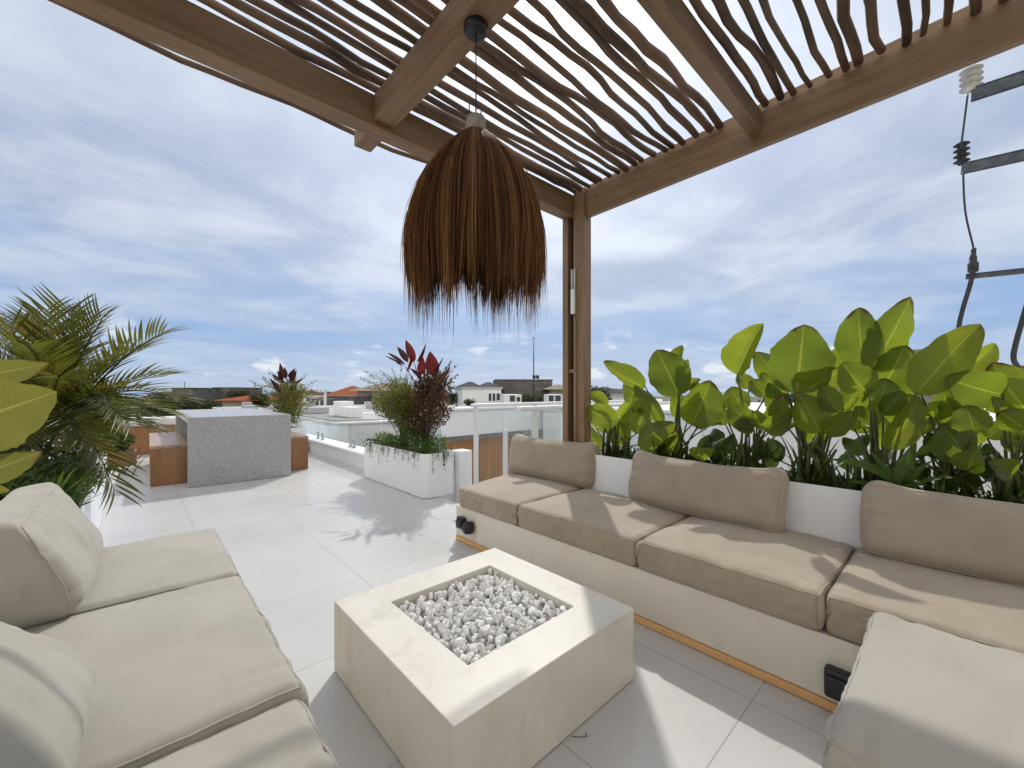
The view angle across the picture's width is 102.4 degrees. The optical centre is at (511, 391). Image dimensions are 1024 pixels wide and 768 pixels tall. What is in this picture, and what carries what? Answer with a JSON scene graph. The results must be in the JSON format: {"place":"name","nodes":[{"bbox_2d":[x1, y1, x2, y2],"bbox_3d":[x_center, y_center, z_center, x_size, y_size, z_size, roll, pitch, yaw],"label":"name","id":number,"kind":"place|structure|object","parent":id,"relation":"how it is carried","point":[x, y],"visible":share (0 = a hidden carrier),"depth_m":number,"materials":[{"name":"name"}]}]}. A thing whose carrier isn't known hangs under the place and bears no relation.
{"place":"outdoors","nodes":[
{"label":"outdoors","id":0,"kind":"place"},
{"bbox_2d":[212,402,277,410],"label":"neighbour house","id":1,"kind":"structure","parent":0,"point":[247,405],"depth_m":22.00,"materials":[{"name":"white paint"}]},
{"bbox_2d":[308,393,327,398],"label":"house","id":2,"kind":"structure","parent":0,"point":[313,394],"depth_m":120.56,"materials":[{"name":"beige paint"}]},
{"bbox_2d":[271,401,399,446],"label":"neighbour house","id":3,"kind":"structure","parent":0,"point":[344,421],"depth_m":10.06,"materials":[{"name":"white paint"}]},
{"bbox_2d":[266,402,469,412],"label":"neighbour house","id":4,"kind":"structure","parent":0,"point":[366,406],"depth_m":20.80,"materials":[{"name":"white paint"}]},
{"bbox_2d":[121,392,791,396],"bbox_3d":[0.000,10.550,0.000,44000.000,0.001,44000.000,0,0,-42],"label":"sea","id":5,"kind":"structure","parent":0,"point":[686,393],"depth_m":2151.55,"materials":[{"name":"blue liquid"}]},
{"bbox_2d":[122,396,793,415],"bbox_3d":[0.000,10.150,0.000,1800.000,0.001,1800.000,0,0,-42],"label":"ground","id":6,"kind":"structure","parent":0,"point":[753,399],"depth_m":520.93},
{"bbox_2d":[142,391,171,398],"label":"house","id":7,"kind":"structure","parent":6,"relation":"on","point":[156,394],"depth_m":165.19,"materials":[{"name":"stone"}]},
{"bbox_2d":[140,393,177,416],"bbox_3d":[-29.107,5.104,33.727,2.664,10.120,2.932,0,0,-42],"label":"tree","id":8,"kind":"object","parent":6,"relation":"on","point":[164,399],"visible":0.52,"depth_m":33.58,"materials":[{"name":"green plant"}]},
{"bbox_2d":[168,397,202,415],"bbox_3d":[-28.590,5.293,35.947,2.610,9.742,2.638,0,0,-42],"label":"tree","id":9,"kind":"object","parent":6,"relation":"on","point":[192,405],"visible":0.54,"depth_m":35.83,"materials":[{"name":"green plant"}]},
{"bbox_2d":[172,388,219,406],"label":"house","id":10,"kind":"structure","parent":6,"relation":"on","point":[203,393],"depth_m":113.18,"materials":[{"name":"stone"}]},
{"bbox_2d":[179,394,218,408],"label":"tree","id":11,"kind":"object","parent":6,"relation":"on","point":[207,404],"visible":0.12,"depth_m":50.32,"materials":[{"name":"green plant"}]},
{"bbox_2d":[212,387,262,404],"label":"house","id":12,"kind":"structure","parent":6,"relation":"on","point":[223,391],"depth_m":120.00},
{"bbox_2d":[225,389,250,398],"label":"tree","id":13,"kind":"object","parent":6,"relation":"on","point":[236,393],"visible":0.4,"depth_m":69.39,"materials":[{"name":"green plant"}]},
{"bbox_2d":[212,395,276,407],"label":"house","id":14,"kind":"structure","parent":6,"relation":"on","point":[233,402],"depth_m":60.00,"materials":[{"name":"red tile"}]},
{"bbox_2d":[247,392,270,406],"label":"tree","id":15,"kind":"object","parent":6,"relation":"on","point":[261,402],"visible":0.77,"depth_m":59.95,"materials":[{"name":"green plant"}]},
{"bbox_2d":[303,389,340,405],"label":"roof room","id":16,"kind":"object","parent":6,"relation":"on","point":[325,400],"visible":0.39,"depth_m":45.25,"materials":[{"name":"white paint"}]},
{"bbox_2d":[316,386,358,397],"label":"house","id":17,"kind":"structure","parent":6,"relation":"on","point":[344,391],"depth_m":67.39,"materials":[{"name":"red tile"}]},
{"bbox_2d":[319,395,371,404],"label":"house","id":18,"kind":"structure","parent":6,"relation":"on","point":[358,399],"depth_m":53.14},
{"bbox_2d":[349,383,408,401],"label":"house","id":19,"kind":"structure","parent":6,"relation":"on","point":[363,391],"depth_m":58.00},
{"bbox_2d":[443,392,457,404],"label":"tree","id":20,"kind":"object","parent":6,"relation":"on","point":[451,396],"visible":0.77,"depth_m":49.55,"materials":[{"name":"green plant"}]},
{"bbox_2d":[123,391,795,416],"bbox_3d":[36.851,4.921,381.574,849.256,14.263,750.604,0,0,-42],"label":"woods","id":21,"kind":"object","parent":6,"relation":"on","point":[791,397],"depth_m":109.88,"materials":[{"name":"green plant"}]},
{"bbox_2d":[453,382,480,389],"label":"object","id":22,"kind":"structure","parent":6,"relation":"on","point":[469,384],"depth_m":63.65,"materials":[{"name":"tile"}]},
{"bbox_2d":[462,398,475,405],"bbox_3d":[-3.366,5.336,33.969,1.462,9.656,1.509,0,0,-42],"label":"tree","id":23,"kind":"object","parent":6,"relation":"on","point":[468,402],"visible":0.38,"depth_m":33.67,"materials":[{"name":"green plant"}]},
{"bbox_2d":[480,382,504,389],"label":"roof","id":24,"kind":"structure","parent":6,"relation":"on","point":[488,384],"depth_m":67.78,"materials":[{"name":"tile"}]},
{"bbox_2d":[516,392,536,401],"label":"tree","id":25,"kind":"object","parent":6,"relation":"on","point":[528,397],"visible":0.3,"depth_m":49.45,"materials":[{"name":"green plant"}]},
{"bbox_2d":[535,396,543,401],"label":"tree","id":26,"kind":"object","parent":6,"relation":"on","point":[539,399],"visible":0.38,"depth_m":43.47,"materials":[{"name":"green plant"}]},
{"bbox_2d":[542,384,562,393],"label":"house","id":27,"kind":"structure","parent":6,"relation":"on","point":[556,389],"depth_m":70.00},
{"bbox_2d":[591,385,612,399],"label":"tree","id":28,"kind":"object","parent":6,"relation":"on","point":[602,390],"visible":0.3,"depth_m":40.12,"materials":[{"name":"green plant"}]},
{"bbox_2d":[591,387,623,400],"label":"house","id":29,"kind":"structure","parent":6,"relation":"on","point":[616,394],"depth_m":44.00,"materials":[{"name":"stone"}]},
{"bbox_2d":[559,402,1023,487],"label":"neighbour house","id":30,"kind":"structure","parent":6,"relation":"on","point":[788,437],"depth_m":5.40,"materials":[{"name":"white paint"}]},
{"bbox_2d":[953,64,1023,367],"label":"utility pole","id":31,"kind":"object","parent":6,"relation":"on","point":[971,79],"visible":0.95,"depth_m":5.91,"materials":[{"name":"metal"}]},
{"bbox_2d":[99,452,832,767],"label":"terrace floor","id":32,"kind":"structure","parent":0,"point":[312,543],"depth_m":2.14,"materials":[{"name":"tile"}]},
{"bbox_2d":[49,456,106,528],"bbox_3d":[-3.522,0.898,2.978,0.730,0.497,3.250,0,0,-42],"label":"planter","id":33,"kind":"object","parent":32,"relation":"on","point":[92,512],"visible":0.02,"depth_m":3.11,"materials":[{"name":"concrete"}]},
{"bbox_2d":[0,423,113,506],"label":"shrub","id":34,"kind":"object","parent":33,"relation":"in","point":[36,473],"visible":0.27,"depth_m":2.40,"materials":[{"name":"green plant"}]},
{"bbox_2d":[0,461,116,504],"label":"spiky plant","id":35,"kind":"object","parent":33,"relation":"on","point":[75,499],"visible":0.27,"depth_m":2.31,"materials":[{"name":"green plant"}]},
{"bbox_2d":[45,377,142,466],"bbox_3d":[-3.782,0.271,3.719,0.674,0.847,1.060,0,0,-42],"label":"shrub","id":36,"kind":"object","parent":33,"relation":"on","point":[57,442],"visible":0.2,"depth_m":3.59,"materials":[{"name":"green plant"}]},
{"bbox_2d":[0,283,202,515],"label":"palm","id":37,"kind":"object","parent":33,"relation":"in","point":[62,375],"visible":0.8,"depth_m":2.68,"materials":[{"name":"green plant"}]},
{"bbox_2d":[71,447,178,483],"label":"grassy plant","id":38,"kind":"object","parent":33,"relation":"on","point":[108,466],"visible":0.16,"depth_m":3.07,"materials":[{"name":"green plant"}]},
{"bbox_2d":[102,449,136,465],"bbox_3d":[-6.160,1.034,6.427,0.440,0.224,0.400,0,0,-42],"label":"wooden trough","id":39,"kind":"object","parent":32,"relation":"on","point":[133,452],"visible":0.37,"depth_m":6.36,"materials":[{"name":"brown wood"}]},
{"bbox_2d":[111,428,135,450],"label":"bush","id":40,"kind":"object","parent":39,"relation":"in","point":[131,437],"visible":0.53,"depth_m":6.46,"materials":[{"name":"green plant"}]},
{"bbox_2d":[97,416,174,454],"bbox_3d":[-6.771,0.819,7.833,2.000,0.657,0.700,0,0,-42],"label":"sideboard","id":41,"kind":"object","parent":32,"relation":"on","point":[140,433],"visible":0.03,"depth_m":7.50,"materials":[{"name":"brown wood"}]},
{"bbox_2d":[149,432,186,486],"bbox_3d":[-4.913,0.903,5.856,0.370,0.486,2.120,0,0,-41],"label":"dining bench","id":42,"kind":"object","parent":32,"relation":"on","point":[169,467],"visible":0.84,"depth_m":5.09,"materials":[{"name":"brown wood"}]},
{"bbox_2d":[175,408,290,487],"bbox_3d":[-4.351,0.730,6.287,1.110,0.835,2.750,0,0,-42],"label":"dining table","id":43,"kind":"object","parent":32,"relation":"on","point":[233,445],"visible":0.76,"depth_m":5.26,"materials":[{"name":"grey stone"}]},
{"bbox_2d":[291,424,306,434],"bbox_3d":[-4.567,0.908,8.226,0.420,0.477,1.700,0,0,-42],"label":"planter","id":44,"kind":"object","parent":32,"relation":"on","point":[299,429],"visible":0.18,"depth_m":7.69,"materials":[{"name":"concrete"}]},
{"bbox_2d":[270,363,302,403],"bbox_3d":[-4.355,0.071,7.984,0.665,1.259,0.177,0,0,0],"label":"maroon cordyline","id":45,"kind":"object","parent":44,"relation":"in","point":[282,373],"visible":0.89,"depth_m":7.95,"materials":[{"name":"red plant"}]},
{"bbox_2d":[249,369,325,427],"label":"shrub","id":46,"kind":"object","parent":44,"relation":"on","point":[282,400],"visible":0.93,"depth_m":7.89,"materials":[{"name":"green plant"}]},
{"bbox_2d":[291,431,307,470],"bbox_3d":[-3.882,0.903,6.780,0.400,0.486,2.150,0,0,-41],"label":"dining bench","id":47,"kind":"object","parent":32,"relation":"on","point":[299,451],"visible":0.3,"depth_m":6.03,"materials":[{"name":"brown wood"}]},
{"bbox_2d":[307,434,454,501],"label":"kerb wall","id":48,"kind":"structure","parent":32,"relation":"on","point":[339,451],"depth_m":6.73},
{"bbox_2d":[316,432,355,447],"bbox_3d":[-3.842,0.656,8.008,0.068,0.483,8.976,0,0,-42],"label":"glass fence","id":49,"kind":"object","parent":48,"relation":"on","point":[350,441],"visible":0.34,"depth_m":6.67,"materials":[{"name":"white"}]},
{"bbox_2d":[454,449,471,502],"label":"pillar","id":50,"kind":"structure","parent":48,"relation":"attached to","point":[463,465],"depth_m":4.67,"materials":[{"name":"white paint"}]},
{"bbox_2d":[364,440,453,498],"bbox_3d":[-1.322,0.908,5.102,0.415,0.477,1.630,0,0,-42],"label":"planter","id":51,"kind":"object","parent":32,"relation":"on","point":[421,480],"visible":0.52,"depth_m":4.61,"materials":[{"name":"concrete"}]},
{"bbox_2d":[360,366,421,446],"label":"shrub","id":52,"kind":"object","parent":51,"relation":"on","point":[397,403],"visible":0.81,"depth_m":5.02,"materials":[{"name":"green plant"}]},
{"bbox_2d":[363,425,453,472],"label":"trailing plant","id":53,"kind":"object","parent":51,"relation":"in","point":[390,439],"visible":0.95,"depth_m":4.78,"materials":[{"name":"green plant"}]},
{"bbox_2d":[386,340,449,442],"bbox_3d":[-1.110,0.050,4.744,0.807,1.302,0.246,0,0,8],"label":"red cordyline","id":54,"kind":"object","parent":51,"relation":"in","point":[431,363],"visible":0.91,"depth_m":4.72,"materials":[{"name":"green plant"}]},
{"bbox_2d":[407,362,457,451],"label":"shrub","id":55,"kind":"object","parent":51,"relation":"on","point":[438,386],"visible":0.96,"depth_m":4.67,"materials":[{"name":"red plant"}]},
{"bbox_2d":[334,548,633,767],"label":"fire pit","id":56,"kind":"object","parent":32,"relation":"on","point":[426,699],"visible":0.87,"depth_m":1.37,"materials":[{"name":"concrete"}]},
{"bbox_2d":[48,0,1023,488],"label":"pergola","id":57,"kind":"object","parent":32,"relation":"on","point":[278,68],"visible":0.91,"depth_m":1.99,"materials":[{"name":"brown wood"}]},
{"bbox_2d":[400,15,548,352],"bbox_3d":[-0.134,-0.796,1.632,0.599,1.305,0.572,0,0,-42],"label":"pendant lamp","id":58,"kind":"object","parent":57,"relation":"hanging from","point":[473,216],"visible":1,"depth_m":1.44,"materials":[{"name":"brown plant"}]},
{"bbox_2d":[571,269,576,441],"bbox_3d":[0.493,-0.215,3.290,0.023,1.530,0.054,0,0,-42],"label":"wifi aerial","id":59,"kind":"object","parent":57,"relation":"attached to","point":[573,301],"visible":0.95,"depth_m":3.28,"materials":[{"name":"white paint"}]},
{"bbox_2d":[456,504,860,711],"bbox_3d":[0.669,1.014,1.942,1.500,0.265,3.360,0,0,-42],"label":"built in bench","id":60,"kind":"object","parent":32,"relation":"on","point":[814,666],"visible":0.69,"depth_m":1.82,"materials":[{"name":"concrete"}]},
{"bbox_2d":[458,473,582,524],"bbox_3d":[0.022,0.792,3.216,0.766,0.176,0.820,0,0,-42],"label":"seat cushion","id":61,"kind":"object","parent":60,"relation":"on","point":[503,498],"visible":0.73,"depth_m":2.99,"materials":[{"name":"beige fabric"}]},
{"bbox_2d":[508,434,599,487],"bbox_3d":[0.322,0.558,3.429,0.240,0.355,0.905,13,-9,-44],"label":"back pillow","id":62,"kind":"object","parent":61,"relation":"on","point":[570,463],"visible":0.97,"depth_m":3.27,"materials":[{"name":"beige fabric"}]},
{"bbox_2d":[517,488,690,565],"bbox_3d":[0.591,0.791,2.603,0.776,0.178,0.877,0,0,-42],"label":"seat cushion","id":63,"kind":"object","parent":60,"relation":"on","point":[618,527],"visible":0.79,"depth_m":2.39,"materials":[{"name":"beige fabric"}]},
{"bbox_2d":[635,516,855,629],"bbox_3d":[1.135,0.791,2.009,0.765,0.178,0.770,0,0,-42],"label":"seat cushion","id":64,"kind":"object","parent":60,"relation":"on","point":[789,575],"visible":0.81,"depth_m":1.80,"materials":[{"name":"beige fabric"}]},
{"bbox_2d":[628,451,788,532],"bbox_3d":[1.107,0.566,2.445,0.237,0.344,0.908,14,-9,-39],"label":"back pillow","id":65,"kind":"object","parent":64,"relation":"on","point":[753,498],"visible":0.96,"depth_m":2.28,"materials":[{"name":"beige fabric"}]},
{"bbox_2d":[821,612,1023,767],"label":"seat cushion","id":66,"kind":"object","parent":60,"relation":"on","point":[915,695],"visible":1,"depth_m":0.93,"materials":[{"name":"beige fabric"}]},
{"bbox_2d":[825,547,1023,653],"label":"seat cushion","id":67,"kind":"object","parent":60,"relation":"on","point":[867,585],"visible":0.77,"depth_m":1.43,"materials":[{"name":"beige fabric"}]},
{"bbox_2d":[860,480,1023,586],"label":"back pillow","id":68,"kind":"object","parent":67,"relation":"on","point":[973,537],"visible":0.98,"depth_m":1.64,"materials":[{"name":"beige fabric"}]},
{"bbox_2d":[589,448,992,549],"bbox_3d":[2.185,0.811,1.819,0.562,0.671,4.132,0,0,-42],"label":"planter","id":69,"kind":"object","parent":32,"relation":"on","point":[826,512],"visible":0.14,"depth_m":2.11,"materials":[{"name":"concrete"}]},
{"bbox_2d":[600,443,632,456],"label":"weed","id":70,"kind":"object","parent":69,"relation":"on","point":[614,450],"visible":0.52,"depth_m":3.14,"materials":[{"name":"green plant"}]},
{"bbox_2d":[587,384,675,457],"bbox_3d":[0.872,0.286,3.202,0.401,0.750,0.974,0,0,-42],"label":"paddle leaf plant","id":71,"kind":"object","parent":69,"relation":"in","point":[603,415],"visible":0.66,"depth_m":3.16,"materials":[{"name":"green plant"}]},
{"bbox_2d":[634,438,687,458],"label":"weed","id":72,"kind":"object","parent":69,"relation":"on","point":[669,452],"visible":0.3,"depth_m":2.84,"materials":[{"name":"green plant"}]},
{"bbox_2d":[603,345,724,464],"bbox_3d":[1.084,0.130,2.956,0.535,0.926,0.919,0,0,-42],"label":"paddle leaf plant","id":73,"kind":"object","parent":69,"relation":"in","point":[700,406],"visible":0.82,"depth_m":2.86,"materials":[{"name":"green plant"}]},
{"bbox_2d":[698,429,753,465],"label":"weed","id":74,"kind":"object","parent":69,"relation":"on","point":[732,456],"visible":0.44,"depth_m":2.66,"materials":[{"name":"green plant"}]},
{"bbox_2d":[690,323,794,467],"bbox_3d":[1.454,0.093,2.635,0.450,0.994,0.655,0,0,-42],"label":"paddle leaf plant","id":75,"kind":"object","parent":69,"relation":"in","point":[738,350],"visible":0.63,"depth_m":2.51,"materials":[{"name":"green plant"}]},
{"bbox_2d":[753,324,863,485],"bbox_3d":[1.638,0.069,2.350,0.356,0.907,0.563,0,0,-42],"label":"paddle leaf plant","id":76,"kind":"object","parent":69,"relation":"in","point":[803,362],"visible":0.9,"depth_m":2.29,"materials":[{"name":"green plant"}]},
{"bbox_2d":[767,436,866,484],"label":"weed","id":77,"kind":"object","parent":69,"relation":"on","point":[814,470],"visible":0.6,"depth_m":2.23,"materials":[{"name":"green plant"}]},
{"bbox_2d":[617,447,1023,503],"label":"ground cover","id":78,"kind":"object","parent":69,"relation":"in","point":[839,483],"visible":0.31,"depth_m":2.18,"materials":[{"name":"green plant"}]},
{"bbox_2d":[812,449,902,489],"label":"weed","id":79,"kind":"object","parent":69,"relation":"on","point":[834,476],"visible":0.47,"depth_m":2.16,"materials":[{"name":"green plant"}]},
{"bbox_2d":[827,442,956,488],"bbox_3d":[1.804,0.368,1.976,0.170,0.284,0.462,0,0,-42],"label":"strap leaf plant","id":80,"kind":"object","parent":69,"relation":"on","point":[907,460],"visible":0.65,"depth_m":1.97,"materials":[{"name":"green plant"}]},
{"bbox_2d":[834,296,984,490],"bbox_3d":[1.960,0.023,2.076,0.395,0.998,0.556,0,0,-42],"label":"paddle leaf plant","id":81,"kind":"object","parent":69,"relation":"in","point":[881,358],"visible":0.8,"depth_m":2.06,"materials":[{"name":"green plant"}]},
{"bbox_2d":[898,343,998,497],"bbox_3d":[2.065,0.147,1.963,0.331,0.747,0.403,0,0,-20],"label":"paddle leaf plant","id":82,"kind":"object","parent":69,"relation":"in","point":[954,435],"visible":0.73,"depth_m":1.89,"materials":[{"name":"green plant"}]},
{"bbox_2d":[899,459,1021,498],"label":"weed","id":83,"kind":"object","parent":69,"relation":"on","point":[943,488],"visible":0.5,"depth_m":1.84,"materials":[{"name":"green plant"}]},
{"bbox_2d":[928,466,1023,502],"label":"weed","id":84,"kind":"object","parent":69,"relation":"on","point":[1020,493],"visible":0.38,"depth_m":1.74,"materials":[{"name":"green plant"}]},
{"bbox_2d":[948,362,1023,501],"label":"paddle leaf plant","id":85,"kind":"object","parent":69,"relation":"in","point":[997,388],"visible":0.91,"depth_m":1.79,"materials":[{"name":"green plant"}]},
{"bbox_3d":[-0.738,0.848,0.558,0.905,0.596,3.620,0,0,-43],"label":"built in bench","id":86,"kind":"object","parent":32,"relation":"on","visible":0},
{"bbox_2d":[58,528,241,619],"bbox_3d":[-1.644,0.790,1.698,0.803,0.179,0.785,0,0,-42],"label":"seat cushion","id":87,"kind":"object","parent":86,"relation":"on","point":[136,570],"visible":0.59,"depth_m":1.67,"materials":[{"name":"beige fabric"}]},
{"bbox_2d":[0,482,103,628],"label":"back pillow","id":88,"kind":"object","parent":87,"relation":"on","point":[51,543],"visible":0.98,"depth_m":1.30,"materials":[{"name":"beige fabric"}]},
{"bbox_2d":[22,576,308,767],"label":"seat cushion","id":89,"kind":"object","parent":86,"relation":"on","point":[177,670],"visible":0.79,"depth_m":1.06,"materials":[{"name":"beige fabric"}]},
{"bbox_2d":[0,621,95,767],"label":"back pillow","id":90,"kind":"object","parent":89,"relation":"on","point":[46,689],"visible":1,"depth_m":0.70,"materials":[{"name":"beige fabric"}]},
{"bbox_2d":[142,699,338,767],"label":"seat cushion","id":91,"kind":"object","parent":86,"relation":"on","point":[286,735],"visible":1,"depth_m":0.85,"materials":[{"name":"beige fabric"}]},
{"bbox_2d":[454,387,502,405],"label":"house","id":92,"kind":"structure","parent":0,"point":[484,394],"depth_m":46.08,"materials":[{"name":"white paint"}]},
{"bbox_2d":[399,568,566,664],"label":"gravel","id":93,"kind":"structure","parent":0,"point":[487,622],"depth_m":1.64,"materials":[{"name":"white gravel"}]},
{"bbox_2d":[362,402,623,483],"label":"neighbour house","id":94,"kind":"structure","parent":0,"point":[457,430],"depth_m":10.50,"materials":[{"name":"white paint"}]},
{"bbox_2d":[500,394,521,402],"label":"house","id":95,"kind":"structure","parent":0,"point":[509,398],"depth_m":39.98,"materials":[{"name":"white paint"}]},
{"bbox_2d":[509,395,514,401],"bbox_3d":[0.028,0.679,39.957,0.605,0.702,0.073,0,0,-6],"label":"window","id":96,"kind":"structure","parent":95,"relation":"in","point":[511,397],"depth_m":39.92,"materials":[{"name":"clear glass"}]},
{"bbox_2d":[0,0,1023,391],"label":"sky","id":97,"kind":"structure","parent":0,"point":[136,177],"materials":[{"name":"blue"}]},
{"bbox_2d":[493,379,552,399],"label":"house","id":98,"kind":"structure","parent":0,"point":[515,386],"depth_m":75.01,"materials":[{"name":"grey concrete"}]},
{"bbox_2d":[533,337,533,398],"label":"radio mast","id":99,"kind":"object","parent":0,"point":[533,367],"visible":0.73,"depth_m":54.94,"materials":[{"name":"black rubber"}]},
{"bbox_2d":[541,410,558,440],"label":"neighbour house","id":100,"kind":"structure","parent":0,"point":[550,424],"depth_m":11.12,"materials":[{"name":"white paint"}]},
{"bbox_2d":[544,394,562,401],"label":"house","id":101,"kind":"structure","parent":0,"point":[552,397],"depth_m":37.94,"materials":[{"name":"white paint"}]},
{"bbox_2d":[548,395,553,401],"bbox_3d":[3.616,0.645,37.962,0.581,0.673,0.073,0,0,0],"label":"window","id":102,"kind":"structure","parent":101,"relation":"in","point":[550,397],"depth_m":37.93,"materials":[{"name":"clear glass"}]},
{"bbox_2d":[554,395,560,401],"bbox_3d":[4.238,0.645,37.962,0.627,0.673,0.073,0,0,0],"label":"window","id":103,"kind":"structure","parent":101,"relation":"in","point":[556,397],"depth_m":37.93,"materials":[{"name":"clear glass"}]},
{"bbox_2d":[837,349,936,404],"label":"house","id":104,"kind":"structure","parent":0,"point":[928,399],"depth_m":13.53,"materials":[{"name":"white"}]},
{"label":"stair landing","id":105,"kind":"structure","parent":0,"visible":0},
{"bbox_2d":[470,399,661,483],"bbox_3d":[1.122,1.442,5.992,4.250,2.615,0.070,0,0,-42],"label":"stair rail","id":106,"kind":"object","parent":105,"relation":"on","point":[476,406],"visible":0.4,"depth_m":4.80,"materials":[{"name":"white metal"}]},
{"bbox_2d":[516,401,669,447],"bbox_3d":[1.340,1.442,4.836,3.490,2.615,0.070,0,0,-42],"label":"stair rail","id":107,"kind":"object","parent":105,"relation":"on","point":[534,421],"visible":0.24,"depth_m":3.79,"materials":[{"name":"white metal"}]},
{"bbox_3d":[-1.717,0.896,0.461,0.590,0.500,2.200,0,0,-43],"label":"planter","id":108,"kind":"object","parent":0,"visible":0},
{"bbox_2d":[0,359,56,493],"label":"paddle leaf plant","id":109,"kind":"object","parent":108,"relation":"in","point":[25,410],"visible":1,"depth_m":1.28,"materials":[{"name":"green plant"}]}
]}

